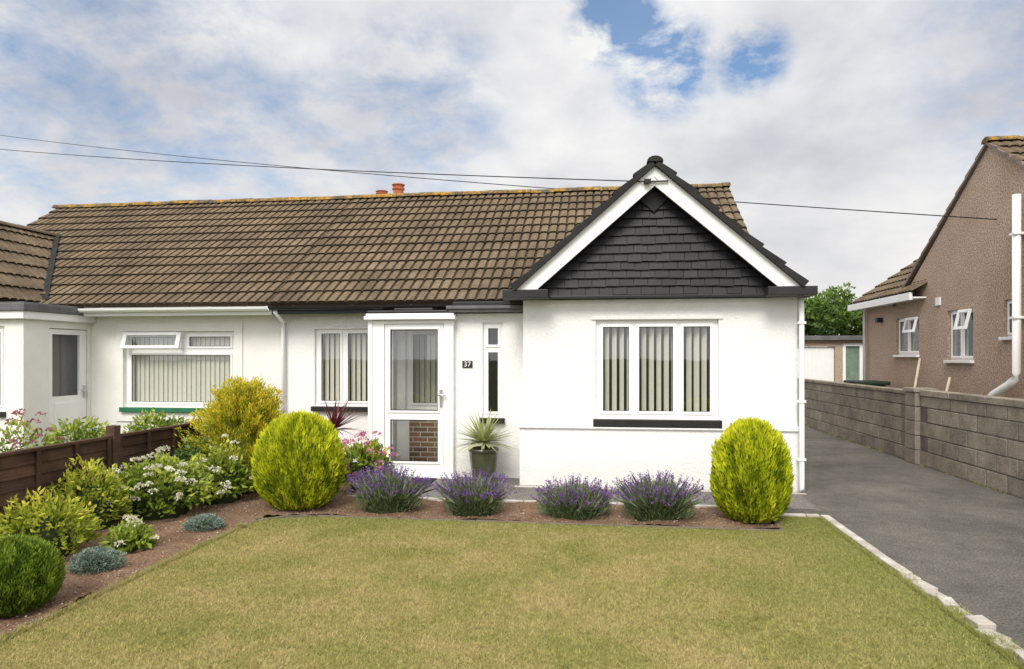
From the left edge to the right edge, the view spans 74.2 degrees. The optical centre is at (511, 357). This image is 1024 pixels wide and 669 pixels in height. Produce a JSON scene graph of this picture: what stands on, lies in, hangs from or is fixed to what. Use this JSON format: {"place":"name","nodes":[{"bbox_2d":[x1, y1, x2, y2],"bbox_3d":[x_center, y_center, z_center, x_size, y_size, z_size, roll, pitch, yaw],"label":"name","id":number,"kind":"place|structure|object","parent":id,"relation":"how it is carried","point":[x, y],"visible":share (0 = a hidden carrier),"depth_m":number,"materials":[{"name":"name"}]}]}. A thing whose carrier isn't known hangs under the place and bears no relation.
{"place":"outdoors","nodes":[
{"label":"outdoors","id":0,"kind":"place"},
{"bbox_2d":[0,0,1023,335],"label":"sky","id":1,"kind":"structure","parent":0,"point":[871,105],"materials":[{"name":"white"}]},
{"bbox_2d":[0,503,1023,668],"bbox_3d":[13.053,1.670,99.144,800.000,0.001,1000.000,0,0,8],"label":"ground","id":2,"kind":"structure","parent":0,"point":[268,516],"depth_m":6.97,"materials":[{"name":"green plant"}]},
{"bbox_2d":[0,408,68,451],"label":"flowering shrub","id":3,"kind":"object","parent":2,"relation":"on","point":[7,436],"visible":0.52,"depth_m":7.92,"materials":[{"name":"green plant"}]},
{"bbox_2d":[38,416,108,446],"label":"neighbour shrub","id":4,"kind":"object","parent":2,"relation":"on","point":[73,428],"visible":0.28,"depth_m":8.97,"materials":[{"name":"green plant"}]},
{"bbox_2d":[0,419,202,534],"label":"timber fence","id":5,"kind":"object","parent":2,"relation":"on","point":[22,471],"visible":0.34,"depth_m":6.57,"materials":[{"name":"brown wood"}]},
{"bbox_2d":[122,406,186,432],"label":"neighbour shrub","id":6,"kind":"object","parent":2,"relation":"on","point":[157,421],"visible":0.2,"depth_m":9.57,"materials":[{"name":"green plant"}]},
{"bbox_2d":[0,195,390,452],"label":"attached bungalow","id":7,"kind":"object","parent":2,"relation":"on","point":[121,314],"visible":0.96,"depth_m":10.96,"materials":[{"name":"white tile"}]},
{"bbox_2d":[0,326,5,416],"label":"window","id":8,"kind":"structure","parent":7,"relation":"in","point":[2,414],"depth_m":9.78,"materials":[{"name":"white plastic"}]},
{"bbox_2d":[49,329,87,441],"bbox_3d":[-6.908,0.595,10.542,0.110,2.050,0.760,0,0,7],"label":"door","id":9,"kind":"structure","parent":7,"relation":"in","point":[72,407],"depth_m":10.62,"materials":[{"name":"white plastic"}]},
{"bbox_2d":[119,331,233,412],"bbox_3d":[-5.302,0.232,10.826,1.960,1.285,0.242,0,0,7],"label":"window","id":10,"kind":"structure","parent":7,"relation":"in","point":[190,346],"depth_m":10.91,"materials":[{"name":"white plastic"}]},
{"bbox_2d":[0,464,780,635],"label":"flower bed","id":11,"kind":"object","parent":2,"relation":"on","point":[72,582],"visible":0.45,"depth_m":6.69,"materials":[{"name":"soil"}]},
{"bbox_2d":[0,533,66,617],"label":"globe shrub","id":12,"kind":"object","parent":11,"relation":"on","point":[33,572],"visible":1,"depth_m":4.29,"materials":[{"name":"green plant"}]},
{"bbox_2d":[0,485,105,556],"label":"variegated bush","id":13,"kind":"object","parent":11,"relation":"on","point":[52,528],"visible":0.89,"depth_m":5.47,"materials":[{"name":"yellow plant"}]},
{"bbox_2d":[45,454,139,531],"bbox_3d":[-3.984,1.272,6.453,0.804,0.736,0.746,0,0,8],"label":"variegated bush","id":14,"kind":"object","parent":11,"relation":"on","point":[96,497],"visible":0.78,"depth_m":6.36,"materials":[{"name":"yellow plant"}]},
{"bbox_2d":[66,545,127,574],"bbox_3d":[-3.183,1.539,5.174,0.442,0.202,0.370,0,0,8],"label":"silver mound","id":15,"kind":"object","parent":11,"relation":"on","point":[97,561],"visible":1,"depth_m":5.12,"materials":[{"name":"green plant"}]},
{"bbox_2d":[99,514,158,553],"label":"hydrangea bush","id":16,"kind":"object","parent":11,"relation":"on","point":[129,536],"visible":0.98,"depth_m":5.68,"materials":[{"name":"green plant"}]},
{"bbox_2d":[90,445,232,520],"bbox_3d":[-3.640,1.285,7.088,1.321,0.710,1.139,0,0,-24],"label":"hydrangea bush","id":17,"kind":"object","parent":11,"relation":"on","point":[159,494],"visible":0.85,"depth_m":6.84,"materials":[{"name":"green plant"}]},
{"bbox_2d":[164,436,223,495],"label":"dark leaf shrub","id":18,"kind":"object","parent":11,"relation":"on","point":[185,455],"visible":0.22,"depth_m":7.95,"materials":[{"name":"green plant"}]},
{"bbox_2d":[183,513,225,532],"bbox_3d":[-2.923,1.560,6.437,0.401,0.160,0.352,0,0,8],"label":"silver mound","id":19,"kind":"object","parent":11,"relation":"on","point":[203,522],"visible":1,"depth_m":6.38,"materials":[{"name":"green plant"}]},
{"bbox_2d":[186,434,255,504],"bbox_3d":[-3.271,1.253,7.712,0.876,0.774,0.801,0,0,8],"label":"hydrangea bush","id":20,"kind":"object","parent":11,"relation":"on","point":[225,474],"visible":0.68,"depth_m":7.57,"materials":[{"name":"green plant"}]},
{"bbox_2d":[172,374,286,490],"bbox_3d":[-3.293,0.925,8.371,1.997,1.463,1.530,0,0,8],"label":"golden conifer","id":21,"kind":"object","parent":11,"relation":"on","point":[242,411],"visible":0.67,"depth_m":8.13,"materials":[{"name":"yellow plant"}]},
{"bbox_2d":[250,409,349,510],"bbox_3d":[-2.311,1.110,7.370,1.008,1.099,1.019,0,0,8],"label":"globe conifer","id":22,"kind":"object","parent":11,"relation":"on","point":[298,461],"visible":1,"depth_m":7.05,"materials":[{"name":"plant"}]},
{"bbox_2d":[318,397,368,434],"bbox_3d":[-2.442,1.078,9.213,0.963,1.144,0.922,0,0,8],"label":"red cordyline","id":23,"kind":"object","parent":11,"relation":"on","point":[336,420],"visible":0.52,"depth_m":9.20,"materials":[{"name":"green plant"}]},
{"bbox_2d":[341,430,397,494],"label":"hydrangea bush","id":24,"kind":"object","parent":11,"relation":"on","point":[365,456],"visible":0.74,"depth_m":8.13,"materials":[{"name":"green plant"}]},
{"bbox_2d":[0,494,772,629],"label":"bed stones","id":25,"kind":"object","parent":11,"relation":"on","point":[316,514],"visible":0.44,"depth_m":6.79,"materials":[{"name":"stone"}]},
{"bbox_2d":[346,461,437,513],"bbox_3d":[-1.311,1.366,7.237,0.940,0.547,0.874,0,0,39],"label":"lavender bush","id":26,"kind":"object","parent":11,"relation":"on","point":[392,491],"visible":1,"depth_m":7.08,"materials":[{"name":"purple plant"}]},
{"bbox_2d":[426,468,517,516],"bbox_3d":[-0.402,1.402,7.095,0.943,0.477,0.783,0,0,8],"label":"lavender bush","id":27,"kind":"object","parent":11,"relation":"on","point":[478,496],"visible":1,"depth_m":6.97,"materials":[{"name":"purple plant"}]},
{"bbox_2d":[530,474,615,520],"bbox_3d":[0.653,1.415,6.958,0.932,0.450,0.825,0,0,8],"label":"lavender bush","id":28,"kind":"object","parent":11,"relation":"on","point":[570,500],"visible":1,"depth_m":6.83,"materials":[{"name":"purple plant"}]},
{"bbox_2d":[609,470,709,521],"bbox_3d":[1.464,1.379,6.829,1.079,0.521,0.869,0,0,8],"label":"lavender bush","id":29,"kind":"object","parent":11,"relation":"on","point":[657,499],"visible":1,"depth_m":6.71,"materials":[{"name":"purple plant"}]},
{"bbox_2d":[709,416,794,523],"bbox_3d":[2.397,1.118,6.796,0.830,1.091,0.845,0,0,8],"label":"globe conifer","id":30,"kind":"object","parent":11,"relation":"on","point":[751,476],"visible":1,"depth_m":6.55,"materials":[{"name":"plant"}]},
{"bbox_2d":[2,514,783,637],"bbox_3d":[-1.350,1.640,5.437,8.134,0.039,3.620,0,0,-40],"label":"lawn edging","id":31,"kind":"object","parent":2,"relation":"on","point":[581,524],"visible":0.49,"depth_m":6.63,"materials":[{"name":"soil"}]},
{"bbox_2d":[347,495,717,507],"bbox_3d":[0.382,1.636,7.615,4.662,0.047,0.065,0,0,8],"label":"path edging","id":32,"kind":"object","parent":2,"relation":"on","point":[512,501],"visible":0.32,"depth_m":7.64,"materials":[{"name":"concrete"}]},
{"bbox_2d":[268,155,817,491],"bbox_3d":[0.432,-0.995,12.591,7.470,5.290,8.480,0,0,8],"label":"white bungalow","id":33,"kind":"object","parent":2,"relation":"on","point":[609,334],"visible":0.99,"depth_m":8.74,"materials":[{"name":"paint"}]},
{"bbox_2d":[0,149,643,181],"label":"overhead cable","id":34,"kind":"object","parent":33,"relation":"attached to","point":[351,170],"visible":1,"depth_m":10.36,"materials":[{"name":"black rubber"}]},
{"bbox_2d":[311,329,367,411],"bbox_3d":[-2.565,0.197,10.471,1.040,1.265,0.253,0,0,7],"label":"window","id":35,"kind":"structure","parent":33,"relation":"in","point":[344,333],"depth_m":10.53,"materials":[{"name":"white plastic"}]},
{"bbox_2d":[385,324,445,474],"bbox_3d":[-1.326,0.580,9.315,0.882,2.070,0.115,0,0,7],"label":"door","id":36,"kind":"structure","parent":33,"relation":"in","point":[424,467],"depth_m":9.32,"materials":[{"name":"white plastic"}]},
{"bbox_2d":[406,330,436,408],"bbox_3d":[-1.163,0.180,10.321,0.900,1.220,0.135,0,0,7],"label":"window","id":37,"kind":"structure","parent":33,"relation":"in","point":[412,336],"depth_m":10.37,"materials":[{"name":"white plastic"}]},
{"bbox_2d":[480,323,504,423],"bbox_3d":[-0.261,0.212,9.278,0.340,1.375,0.170,0,0,7],"label":"window","id":38,"kind":"structure","parent":33,"relation":"in","point":[488,348],"depth_m":9.30,"materials":[{"name":"white plastic"}]},
{"bbox_2d":[593,320,721,428],"bbox_3d":[1.826,0.205,8.583,1.580,1.350,0.276,0,0,7],"label":"window","id":39,"kind":"structure","parent":33,"relation":"in","point":[651,418],"depth_m":8.62,"materials":[{"name":"white plastic"}]},
{"bbox_2d":[515,485,806,494],"bbox_3d":[1.786,1.648,8.398,3.542,0.024,0.076,0,0,8],"label":"house drain edge","id":40,"kind":"object","parent":2,"relation":"on","point":[686,490],"visible":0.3,"depth_m":8.32,"materials":[{"name":"concrete"}]},
{"bbox_2d":[798,336,862,381],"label":"garage","id":41,"kind":"structure","parent":2,"relation":"on","point":[834,358],"depth_m":19.00,"materials":[{"name":"beige concrete"}]},
{"bbox_2d":[798,347,833,380],"bbox_3d":[8.271,0.670,19.157,1.580,1.920,0.055,0,0,7],"label":"garage door","id":42,"kind":"structure","parent":41,"relation":"in","point":[818,361],"depth_m":19.09,"materials":[{"name":"white plastic"}]},
{"bbox_2d":[846,346,858,379],"label":"door panel","id":43,"kind":"structure","parent":41,"relation":"in","point":[852,352],"depth_m":18.99,"materials":[{"name":"green metal"}]},
{"bbox_2d":[843,343,862,380],"bbox_3d":[9.532,0.600,18.968,0.530,1.980,0.060,0,0,7],"label":"side door","id":44,"kind":"structure","parent":41,"relation":"in","point":[860,345],"depth_m":18.93,"materials":[{"name":"white plastic"}]},
{"bbox_2d":[798,282,862,335],"bbox_3d":[13.416,-0.755,28.240,4.243,4.830,3.809,0,0,22],"label":"broadleaf tree","id":45,"kind":"object","parent":2,"relation":"on","point":[830,315],"visible":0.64,"depth_m":27.47,"materials":[{"name":"green plant"}]},
{"bbox_2d":[798,378,1023,498],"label":"block wall","id":46,"kind":"structure","parent":2,"relation":"on","point":[977,438],"depth_m":10.01,"materials":[{"name":"concrete"}]},
{"bbox_2d":[914,358,920,386],"bbox_3d":[7.321,0.840,12.400,0.947,1.642,0.044,0,0,-43],"label":"leaning pole","id":47,"kind":"object","parent":2,"relation":"on","point":[917,371],"visible":0.41,"depth_m":12.60,"materials":[{"name":"beige wood"}]},
{"bbox_2d":[847,135,1023,398],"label":"pebbledash house","id":48,"kind":"structure","parent":2,"relation":"on","point":[948,303],"depth_m":11.22,"materials":[{"name":"brown stone"}]},
{"bbox_2d":[1,135,996,219],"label":"overhead cable","id":49,"kind":"object","parent":48,"relation":"attached to","point":[553,188],"visible":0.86,"depth_m":14.50,"materials":[{"name":"black rubber"}]},
{"bbox_2d":[893,316,919,356],"bbox_3d":[7.840,-0.395,13.391,0.170,0.790,1.060,0,0,7],"label":"window","id":50,"kind":"structure","parent":48,"relation":"in","point":[910,353],"depth_m":13.41,"materials":[{"name":"white plastic"}]},
{"bbox_2d":[943,308,973,362],"bbox_3d":[7.580,-0.355,11.418,0.170,0.910,0.880,0,0,7],"label":"window","id":51,"kind":"structure","parent":48,"relation":"in","point":[964,357],"depth_m":11.43,"materials":[{"name":"white plastic"}]},
{"bbox_2d":[998,299,1011,339],"bbox_3d":[7.399,-0.558,10.040,0.170,0.605,0.340,0,0,7],"label":"window","id":52,"kind":"structure","parent":48,"relation":"in","point":[1009,302],"depth_m":10.11,"materials":[{"name":"white plastic"}]},
{"bbox_2d":[945,377,950,390],"bbox_3d":[7.215,1.000,11.406,0.767,1.322,0.044,0,0,-36],"label":"leaning pole","id":53,"kind":"object","parent":2,"relation":"on","point":[948,383],"visible":0.21,"depth_m":11.57,"materials":[{"name":"beige wood"}]},
{"bbox_2d":[344,477,821,510],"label":"path","id":54,"kind":"structure","parent":0,"point":[798,501],"depth_m":8.06,"materials":[{"name":"grey concrete"}]},
{"bbox_2d":[406,477,436,485],"bbox_3d":[-1.419,1.637,8.952,0.750,0.014,0.480,0,0,8],"label":"door mat","id":55,"kind":"object","parent":54,"relation":"on","point":[431,480],"depth_m":8.96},
{"bbox_2d":[452,407,516,482],"bbox_3d":[-0.340,1.150,8.886,0.926,0.988,0.927,0,0,27],"label":"potted yucca","id":56,"kind":"object","parent":54,"relation":"on","point":[483,456],"visible":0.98,"depth_m":8.78,"materials":[{"name":"plant"}]},
{"bbox_2d":[785,508,822,514],"bbox_3d":[2.952,1.644,7.025,0.580,0.001,0.700,0,0,8],"label":"drive apron","id":57,"kind":"object","parent":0,"point":[804,511],"visible":0.2,"depth_m":7.22,"materials":[{"name":"grey concrete"}]},
{"bbox_2d":[781,513,819,517],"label":"driveway kerb","id":58,"kind":"structure","parent":57,"relation":"on","point":[801,514],"depth_m":6.96,"materials":[{"name":"concrete"}]},
{"bbox_2d":[843,380,890,386],"bbox_3d":[7.380,1.070,14.107,0.650,1.160,0.800,0,0,8],"label":"garden bin","id":59,"kind":"object","parent":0,"point":[875,383],"visible":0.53,"depth_m":13.74,"materials":[{"name":"green plastic"}]},
{"bbox_2d":[798,424,1023,666],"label":"driveway","id":60,"kind":"structure","parent":0,"point":[958,540],"depth_m":6.89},
{"bbox_2d":[820,515,912,574],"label":"driveway kerb","id":61,"kind":"structure","parent":60,"relation":"on","point":[864,543],"depth_m":5.77,"materials":[{"name":"concrete"}]},
{"bbox_2d":[806,426,1006,493],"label":"wall foot weeds","id":62,"kind":"object","parent":60,"relation":"on","point":[829,433],"depth_m":9.53,"materials":[{"name":"green plant"}]},
{"bbox_2d":[902,575,1023,664],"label":"driveway kerb","id":63,"kind":"structure","parent":60,"relation":"on","point":[985,623],"depth_m":4.14,"materials":[{"name":"concrete"}]}
]}

